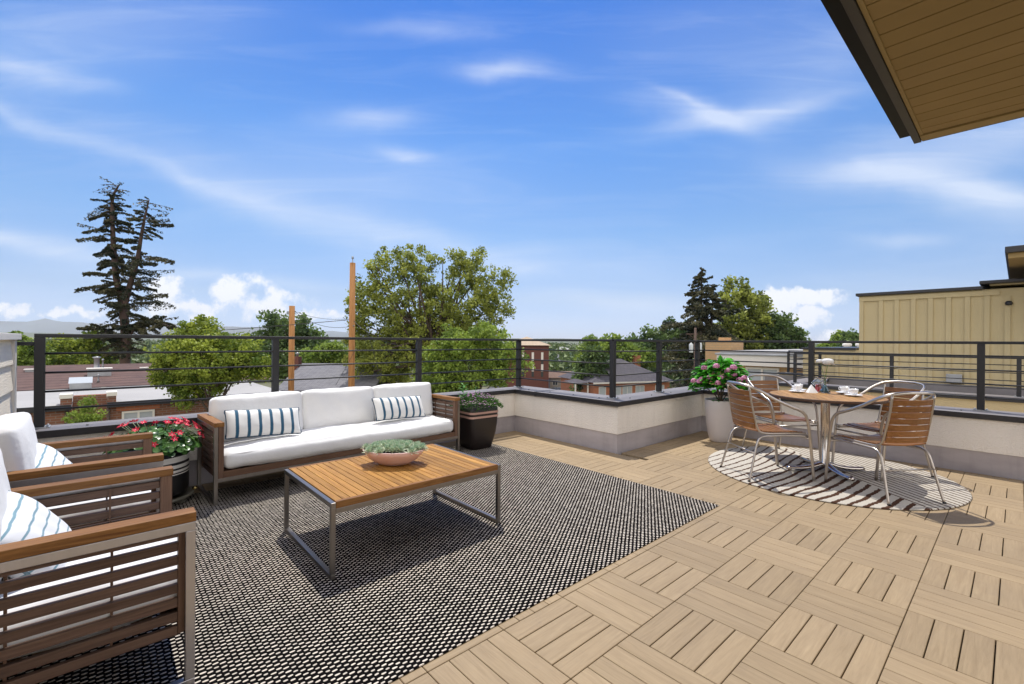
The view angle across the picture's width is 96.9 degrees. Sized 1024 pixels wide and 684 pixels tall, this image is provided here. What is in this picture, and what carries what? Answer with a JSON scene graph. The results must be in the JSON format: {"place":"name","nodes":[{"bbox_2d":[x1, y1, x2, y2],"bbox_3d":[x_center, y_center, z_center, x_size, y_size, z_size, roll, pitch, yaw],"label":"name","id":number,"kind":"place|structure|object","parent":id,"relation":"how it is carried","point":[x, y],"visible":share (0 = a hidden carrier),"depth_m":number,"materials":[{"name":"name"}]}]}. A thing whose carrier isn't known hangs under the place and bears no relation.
{"place":"outdoors","nodes":[
{"label":"outdoors","id":0,"kind":"place"},
{"bbox_2d":[0,318,378,336],"bbox_3d":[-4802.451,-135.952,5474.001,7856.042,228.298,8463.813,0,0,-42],"label":"mountains","id":1,"kind":"structure","parent":0,"point":[45,325],"depth_m":4755.64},
{"bbox_2d":[131,341,682,388],"bbox_3d":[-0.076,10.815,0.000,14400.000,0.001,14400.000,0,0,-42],"label":"ground","id":2,"kind":"structure","parent":0,"point":[267,384],"depth_m":113.80,"materials":[{"name":"grey"}]},
{"bbox_2d":[8,330,56,365],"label":"shade tree","id":3,"kind":"object","parent":2,"relation":"on","point":[25,355],"visible":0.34,"depth_m":41.38,"materials":[{"name":"green plant"}]},
{"bbox_2d":[46,330,118,364],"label":"shade tree","id":4,"kind":"object","parent":2,"relation":"on","point":[81,345],"visible":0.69,"depth_m":45.17,"materials":[{"name":"green plant"}]},
{"bbox_2d":[61,395,107,423],"bbox_3d":[-12.895,6.217,13.686,1.048,9.216,0.986,0,0,-42],"label":"young tree","id":5,"kind":"object","parent":2,"relation":"on","point":[93,416],"visible":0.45,"depth_m":13.64,"materials":[{"name":"green plant"}]},
{"bbox_2d":[74,176,187,363],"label":"spruce tree","id":6,"kind":"object","parent":2,"relation":"on","point":[122,306],"visible":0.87,"depth_m":45.72,"materials":[{"name":"green plant"}]},
{"bbox_2d":[16,356,279,424],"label":"brick building","id":7,"kind":"structure","parent":2,"relation":"on","point":[25,386],"depth_m":17.77,"materials":[{"name":"brick"}]},
{"bbox_2d":[122,409,154,418],"bbox_3d":[-12.711,2.966,15.449,0.864,1.220,0.047,0,0,-42],"label":"window","id":8,"kind":"structure","parent":7,"relation":"in","point":[139,413],"depth_m":15.43,"materials":[{"name":"beige glass"}]},
{"bbox_2d":[143,314,279,412],"bbox_3d":[-9.775,4.981,14.825,4.303,11.732,2.702,0,0,26],"label":"ash tree","id":9,"kind":"object","parent":2,"relation":"on","point":[201,325],"visible":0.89,"depth_m":14.37,"materials":[{"name":"green plant"}]},
{"bbox_2d":[239,308,330,379],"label":"shade tree","id":10,"kind":"object","parent":2,"relation":"on","point":[275,320],"visible":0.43,"depth_m":56.71,"materials":[{"name":"green plant"}]},
{"bbox_2d":[287,306,294,390],"bbox_3d":[-12.203,4.395,24.995,0.365,12.671,0.343,0,0,-42],"label":"utility pole","id":11,"kind":"object","parent":2,"relation":"on","point":[291,312],"visible":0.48,"depth_m":24.88,"materials":[{"name":"brown wood"}]},
{"bbox_2d":[263,335,329,349],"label":"shade tree","id":12,"kind":"object","parent":2,"relation":"on","point":[311,348],"visible":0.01,"depth_m":65.97,"materials":[{"name":"green plant"}]},
{"bbox_2d":[299,340,348,362],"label":"shade tree","id":13,"kind":"object","parent":2,"relation":"on","point":[322,357],"visible":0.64,"depth_m":47.18,"materials":[{"name":"green plant"}]},
{"bbox_2d":[279,352,397,391],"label":"house","id":14,"kind":"structure","parent":2,"relation":"on","point":[300,372],"depth_m":35.55,"materials":[{"name":"grey brick"}]},
{"bbox_2d":[348,256,355,386],"bbox_3d":[-7.466,3.417,20.994,0.346,14.693,0.358,0,0,-9],"label":"utility pole","id":15,"kind":"object","parent":2,"relation":"on","point":[351,372],"visible":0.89,"depth_m":20.89,"materials":[{"name":"brown wood"}]},
{"bbox_2d":[23,320,344,340],"bbox_3d":[-24.661,-0.475,25.500,35.728,1.328,0.032,0,0,15],"label":"wire","id":16,"kind":"object","parent":15,"relation":"attached to","point":[228,329],"visible":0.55,"depth_m":22.42,"materials":[{"name":"grey metal"}]},
{"bbox_2d":[355,352,414,384],"bbox_3d":[-11.707,5.818,39.968,7.082,10.031,4.970,0,0,4],"label":"shade tree","id":17,"kind":"object","parent":2,"relation":"on","point":[392,372],"visible":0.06,"depth_m":39.25,"materials":[{"name":"green plant"}]},
{"bbox_2d":[33,338,817,386],"bbox_3d":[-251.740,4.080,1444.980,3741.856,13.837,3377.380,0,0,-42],"label":"distant trees","id":18,"kind":"object","parent":2,"relation":"on","point":[553,355],"visible":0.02,"depth_m":128.97,"materials":[{"name":"green plant"}]},
{"bbox_2d":[341,243,518,392],"bbox_3d":[-6.667,1.543,36.110,14.457,18.655,7.709,0,0,4],"label":"broadleaf tree","id":19,"kind":"object","parent":2,"relation":"on","point":[444,305],"visible":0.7,"depth_m":35.32,"materials":[{"name":"green plant"}]},
{"bbox_2d":[412,319,535,392],"bbox_3d":[-2.359,4.824,26.300,5.425,12.150,5.591,0,0,-42],"label":"broadleaf tree","id":20,"kind":"object","parent":2,"relation":"on","point":[485,333],"visible":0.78,"depth_m":25.55,"materials":[{"name":"green plant"}]},
{"bbox_2d":[506,337,548,388],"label":"apartment block","id":21,"kind":"structure","parent":2,"relation":"on","point":[539,365],"depth_m":88.00,"materials":[{"name":"red brick"}]},
{"bbox_2d":[549,371,570,388],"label":"cottage","id":22,"kind":"structure","parent":2,"relation":"on","point":[553,376],"depth_m":98.00,"materials":[{"name":"beige"}]},
{"bbox_2d":[569,333,607,366],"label":"shade tree","id":23,"kind":"object","parent":2,"relation":"on","point":[590,336],"visible":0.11,"depth_m":84.33,"materials":[{"name":"green plant"}]},
{"bbox_2d":[569,344,609,391],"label":"shade tree","id":24,"kind":"object","parent":2,"relation":"on","point":[592,368],"visible":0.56,"depth_m":70.72,"materials":[{"name":"green plant"}]},
{"bbox_2d":[558,355,672,394],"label":"brick house","id":25,"kind":"structure","parent":2,"relation":"on","point":[633,368],"depth_m":70.60,"materials":[{"name":"brown brick"}]},
{"bbox_2d":[599,387,605,394],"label":"window","id":26,"kind":"structure","parent":25,"relation":"in","point":[602,390],"depth_m":68.15,"materials":[{"name":"beige glass"}]},
{"bbox_2d":[616,387,620,394],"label":"window","id":27,"kind":"structure","parent":25,"relation":"in","point":[618,389],"depth_m":69.10,"materials":[{"name":"beige glass"}]},
{"bbox_2d":[622,386,631,393],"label":"window","id":28,"kind":"structure","parent":25,"relation":"in","point":[626,389],"depth_m":69.60,"materials":[{"name":"beige glass"}]},
{"bbox_2d":[635,385,643,392],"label":"window","id":29,"kind":"structure","parent":25,"relation":"in","point":[637,388],"depth_m":70.41,"materials":[{"name":"beige glass"}]},
{"bbox_2d":[597,332,655,367],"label":"shade tree","id":30,"kind":"object","parent":2,"relation":"on","point":[627,356],"visible":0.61,"depth_m":78.15,"materials":[{"name":"green plant"}]},
{"bbox_2d":[626,316,693,367],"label":"shade tree","id":31,"kind":"object","parent":2,"relation":"on","point":[656,333],"visible":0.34,"depth_m":86.21,"materials":[{"name":"green plant"}]},
{"bbox_2d":[686,328,701,373],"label":"utility pole","id":32,"kind":"object","parent":2,"relation":"on","point":[695,334],"visible":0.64,"depth_m":49.93,"materials":[{"name":"grey wood"}]},
{"bbox_2d":[659,267,744,388],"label":"spruce tree","id":33,"kind":"object","parent":2,"relation":"on","point":[701,313],"visible":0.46,"depth_m":55.10,"materials":[{"name":"green plant"}]},
{"bbox_2d":[713,275,778,349],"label":"shade tree","id":34,"kind":"object","parent":2,"relation":"on","point":[748,325],"visible":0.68,"depth_m":60.47,"materials":[{"name":"green plant"}]},
{"bbox_2d":[744,310,811,349],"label":"shade tree","id":35,"kind":"object","parent":2,"relation":"on","point":[783,329],"visible":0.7,"depth_m":58.59,"materials":[{"name":"green plant"}]},
{"bbox_2d":[705,337,858,389],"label":"yellow brick building","id":36,"kind":"structure","parent":2,"relation":"on","point":[761,357],"depth_m":14.99,"materials":[{"name":"beige"}]},
{"bbox_2d":[745,367,779,384],"bbox_3d":[8.159,1.262,14.815,0.047,0.807,1.016,0,0,-42],"label":"window","id":37,"kind":"structure","parent":36,"relation":"in","point":[753,369],"depth_m":14.86,"materials":[{"name":"beige glass"}]},
{"bbox_2d":[777,372,802,389],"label":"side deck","id":38,"kind":"structure","parent":2,"relation":"on","point":[790,373],"depth_m":13.53,"materials":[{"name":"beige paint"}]},
{"bbox_2d":[785,350,802,372],"bbox_3d":[8.614,0.606,13.155,0.120,0.665,1.198,0,0,-42],"label":"deck railing","id":39,"kind":"object","parent":38,"relation":"on","point":[788,360],"visible":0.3,"depth_m":13.53,"materials":[{"name":"grey metal"}]},
{"bbox_2d":[815,329,844,346],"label":"shade tree","id":40,"kind":"object","parent":2,"relation":"on","point":[833,336],"visible":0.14,"depth_m":74.58,"materials":[{"name":"green plant"}]},
{"bbox_2d":[835,328,858,346],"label":"shade tree","id":41,"kind":"object","parent":2,"relation":"on","point":[848,335],"visible":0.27,"depth_m":69.96,"materials":[{"name":"green plant"}]},
{"bbox_2d":[765,245,1023,396],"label":"tan building","id":42,"kind":"structure","parent":2,"relation":"on","point":[989,310],"depth_m":10.43,"materials":[{"name":"beige"}]},
{"bbox_2d":[0,332,821,345],"bbox_3d":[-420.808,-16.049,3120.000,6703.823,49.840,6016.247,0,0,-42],"label":"hills","id":43,"kind":"structure","parent":0,"point":[151,339],"depth_m":2385.50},
{"bbox_2d":[0,0,1023,340],"label":"sky","id":44,"kind":"structure","parent":0,"point":[605,154],"materials":[{"name":"blue"}]},
{"bbox_2d":[645,460,1023,683],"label":"deck base","id":45,"kind":"object","parent":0,"point":[971,594],"depth_m":2.38,"materials":[{"name":"brown"}]},
{"bbox_2d":[0,333,21,415],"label":"siding wall","id":46,"kind":"structure","parent":45,"relation":"on","point":[8,373],"depth_m":3.22,"materials":[{"name":"beige"}]},
{"bbox_2d":[35,386,1023,485],"bbox_3d":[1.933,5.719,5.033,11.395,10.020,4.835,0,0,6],"label":"parapet wall","id":47,"kind":"structure","parent":45,"relation":"on","point":[991,442],"depth_m":5.49,"materials":[{"name":"white paint"}]},
{"bbox_2d":[17,334,1023,428],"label":"guard railing","id":48,"kind":"object","parent":47,"relation":"on","point":[40,372],"visible":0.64,"depth_m":5.02,"materials":[{"name":"black metal"}]},
{"bbox_2d":[190,431,1023,683],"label":"deck","id":49,"kind":"structure","parent":45,"relation":"on","point":[743,583],"depth_m":2.34,"materials":[{"name":"beige wood"}]},
{"bbox_2d":[0,444,718,683],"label":"woven rug","id":50,"kind":"object","parent":49,"relation":"on","point":[421,579],"visible":0.56,"depth_m":2.61,"materials":[{"name":"grey fabric"}]},
{"bbox_2d":[0,412,163,528],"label":"lounge armchair","id":51,"kind":"object","parent":50,"relation":"on","point":[18,442],"visible":0.28,"depth_m":2.43,"materials":[{"name":"wood"}]},
{"bbox_2d":[35,442,72,467],"bbox_3d":[-2.623,0.767,2.595,0.136,0.335,0.372,-35,33,-25],"label":"throw pillow","id":52,"kind":"object","parent":51,"relation":"on","point":[47,456],"visible":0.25,"depth_m":2.58,"materials":[{"name":"white fabric"}]},
{"bbox_2d":[0,449,195,683],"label":"lounge armchair","id":53,"kind":"object","parent":50,"relation":"on","point":[106,583],"visible":0.98,"depth_m":1.60,"materials":[{"name":"wood"}]},
{"bbox_2d":[0,490,71,578],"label":"throw pillow","id":54,"kind":"object","parent":53,"relation":"on","point":[25,517],"visible":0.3,"depth_m":1.71,"materials":[{"name":"white fabric"}]},
{"bbox_2d":[103,417,204,502],"bbox_3d":[-2.849,0.947,3.626,0.655,0.696,0.669,0,0,-42],"label":"striped flower pot","id":55,"kind":"object","parent":50,"relation":"on","point":[176,445],"visible":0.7,"depth_m":3.58,"materials":[{"name":"black"}]},
{"bbox_2d":[197,382,459,505],"bbox_3d":[-1.681,0.895,4.629,2.440,0.817,0.646,0,0,-45],"label":"sofa","id":56,"kind":"object","parent":50,"relation":"on","point":[338,423],"visible":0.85,"depth_m":4.33,"materials":[{"name":"fabric"}]},
{"bbox_2d":[224,407,301,438],"bbox_3d":[-2.211,0.725,4.053,0.613,0.264,0.136,4,-30,-41],"label":"lumbar pillow","id":57,"kind":"object","parent":56,"relation":"on","point":[256,423],"visible":1,"depth_m":3.99,"materials":[{"name":"white fabric"}]},
{"bbox_2d":[372,395,424,420],"bbox_3d":[-1.240,0.731,4.999,0.613,0.264,0.136,3,-30,-45],"label":"lumbar pillow","id":58,"kind":"object","parent":56,"relation":"on","point":[389,408],"visible":1,"depth_m":4.92,"materials":[{"name":"white fabric"}]},
{"bbox_2d":[284,444,500,579],"bbox_3d":[-0.823,1.090,3.192,1.210,0.423,0.870,0,0,-42],"label":"coffee table","id":59,"kind":"object","parent":50,"relation":"on","point":[344,485],"visible":0.93,"depth_m":2.98,"materials":[{"name":"wood"}]},
{"bbox_2d":[361,439,427,465],"bbox_3d":[-0.846,0.794,3.258,0.494,0.170,0.348,0,0,1],"label":"succulent bowl","id":60,"kind":"object","parent":59,"relation":"on","point":[392,452],"visible":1,"depth_m":3.17,"materials":[{"name":"pink ceramic"}]},
{"bbox_2d":[448,383,503,449],"bbox_3d":[-0.444,0.909,5.615,0.630,0.791,0.628,0,0,-40],"label":"flower planter","id":61,"kind":"object","parent":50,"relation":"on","point":[478,421],"visible":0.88,"depth_m":5.46,"materials":[{"name":"black ceramic"}]},
{"bbox_2d":[688,355,754,442],"bbox_3d":[2.793,0.758,6.091,0.858,1.153,0.828,0,0,-42],"label":"hydrangea pot","id":62,"kind":"object","parent":49,"relation":"on","point":[719,422],"visible":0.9,"depth_m":5.95,"materials":[{"name":"ceramic"}]},
{"bbox_2d":[708,446,971,510],"bbox_3d":[3.181,1.330,4.650,2.156,0.012,2.156,0,0,-42],"label":"round rug","id":63,"kind":"object","parent":49,"relation":"on","point":[913,490],"visible":0.91,"depth_m":4.30,"materials":[{"name":"white fabric"}]},
{"bbox_2d":[720,381,815,481],"bbox_3d":[2.521,0.861,4.529,0.664,0.921,0.543,0,0,-4],"label":"bistro chair","id":64,"kind":"object","parent":63,"relation":"on","point":[774,430],"visible":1,"depth_m":4.40,"materials":[{"name":"brown wood"}]},
{"bbox_2d":[740,374,819,462],"bbox_3d":[3.083,0.865,5.252,0.543,0.921,0.664,0,0,-7],"label":"bistro chair","id":65,"kind":"object","parent":63,"relation":"on","point":[782,416],"visible":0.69,"depth_m":5.46,"materials":[{"name":"silver metal"}]},
{"bbox_2d":[769,390,888,480],"bbox_3d":[3.197,0.932,4.635,1.006,0.761,1.006,0,0,20],"label":"dining table","id":66,"kind":"object","parent":63,"relation":"on","point":[824,399],"visible":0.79,"depth_m":4.60,"materials":[{"name":"brown wood"}]},
{"bbox_2d":[806,385,817,392],"bbox_3d":[3.218,0.508,4.860,0.112,0.087,0.085,0,0,2],"label":"napkin","id":67,"kind":"object","parent":66,"relation":"on","point":[811,389],"visible":1,"depth_m":4.85,"materials":[{"name":"white fabric"}]},
{"bbox_2d":[815,384,820,391],"bbox_3d":[3.341,0.477,4.957,0.128,0.152,0.128,0,0,-42],"label":"candle lantern","id":68,"kind":"object","parent":66,"relation":"on","point":[818,387],"visible":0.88,"depth_m":4.94,"materials":[{"name":"red glass"}]},
{"bbox_2d":[816,358,834,392],"bbox_3d":[3.343,0.368,4.844,0.167,0.369,0.130,0,0,15],"label":"bud vase","id":69,"kind":"object","parent":66,"relation":"on","point":[827,362],"visible":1,"depth_m":4.83,"materials":[{"name":"blue glass"}]},
{"bbox_2d":[845,394,862,396],"bbox_3d":[3.429,0.544,4.559,0.155,0.018,0.155,0,0,-42],"label":"saucer","id":70,"kind":"object","parent":66,"relation":"on","point":[857,395],"visible":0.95,"depth_m":4.53,"materials":[{"name":"white ceramic"}]},
{"bbox_2d":[848,389,858,394],"bbox_3d":[3.433,0.513,4.564,0.085,0.066,0.098,0,0,37],"label":"coffee cup","id":71,"kind":"object","parent":70,"relation":"on","point":[853,391],"visible":0.88,"depth_m":4.53,"materials":[{"name":"white ceramic"}]},
{"bbox_2d":[831,380,933,480],"bbox_3d":[3.761,0.870,4.622,0.664,0.921,0.543,0,0,-12],"label":"bistro chair","id":72,"kind":"object","parent":63,"relation":"on","point":[873,426],"visible":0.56,"depth_m":4.73,"materials":[{"name":"silver metal"}]},
{"bbox_2d":[824,391,945,505],"bbox_3d":[3.253,0.866,3.993,0.543,0.921,0.664,0,0,-6],"label":"bistro chair","id":73,"kind":"object","parent":63,"relation":"on","point":[908,422],"visible":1,"depth_m":3.74,"materials":[{"name":"brown wood"}]},
{"bbox_2d":[778,378,1023,412],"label":"neighbour deck","id":74,"kind":"structure","parent":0,"point":[990,404],"depth_m":8.45,"materials":[{"name":"beige paint"}]},
{"bbox_2d":[791,353,1023,397],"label":"deck railing","id":75,"kind":"object","parent":74,"relation":"on","point":[1019,381],"visible":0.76,"depth_m":9.07,"materials":[{"name":"black metal"}]},
{"bbox_2d":[821,0,1023,143],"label":"roof overhang","id":76,"kind":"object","parent":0,"point":[931,69],"depth_m":2.99,"materials":[{"name":"wood"}]},
{"bbox_3d":[3.064,0.542,4.883,0.155,0.019,0.155,0,0,-42],"label":"saucer","id":77,"kind":"object","parent":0,"visible":0},
{"bbox_2d":[792,385,800,390],"bbox_3d":[3.060,0.510,4.888,0.098,0.066,0.085,0,0,42],"label":"coffee cup","id":78,"kind":"object","parent":77,"relation":"on","point":[796,387],"visible":0.87,"depth_m":4.86,"materials":[{"name":"white ceramic"}]},
{"bbox_3d":[3.501,0.545,4.778,0.155,0.019,0.155,0,0,-42],"label":"saucer","id":79,"kind":"object","parent":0,"visible":0},
{"bbox_2d":[838,386,849,392],"bbox_3d":[3.496,0.513,4.782,0.098,0.066,0.085,0,0,37],"label":"coffee cup","id":80,"kind":"object","parent":79,"relation":"on","point":[843,389],"visible":0.94,"depth_m":4.76,"materials":[{"name":"white ceramic"}]}
]}

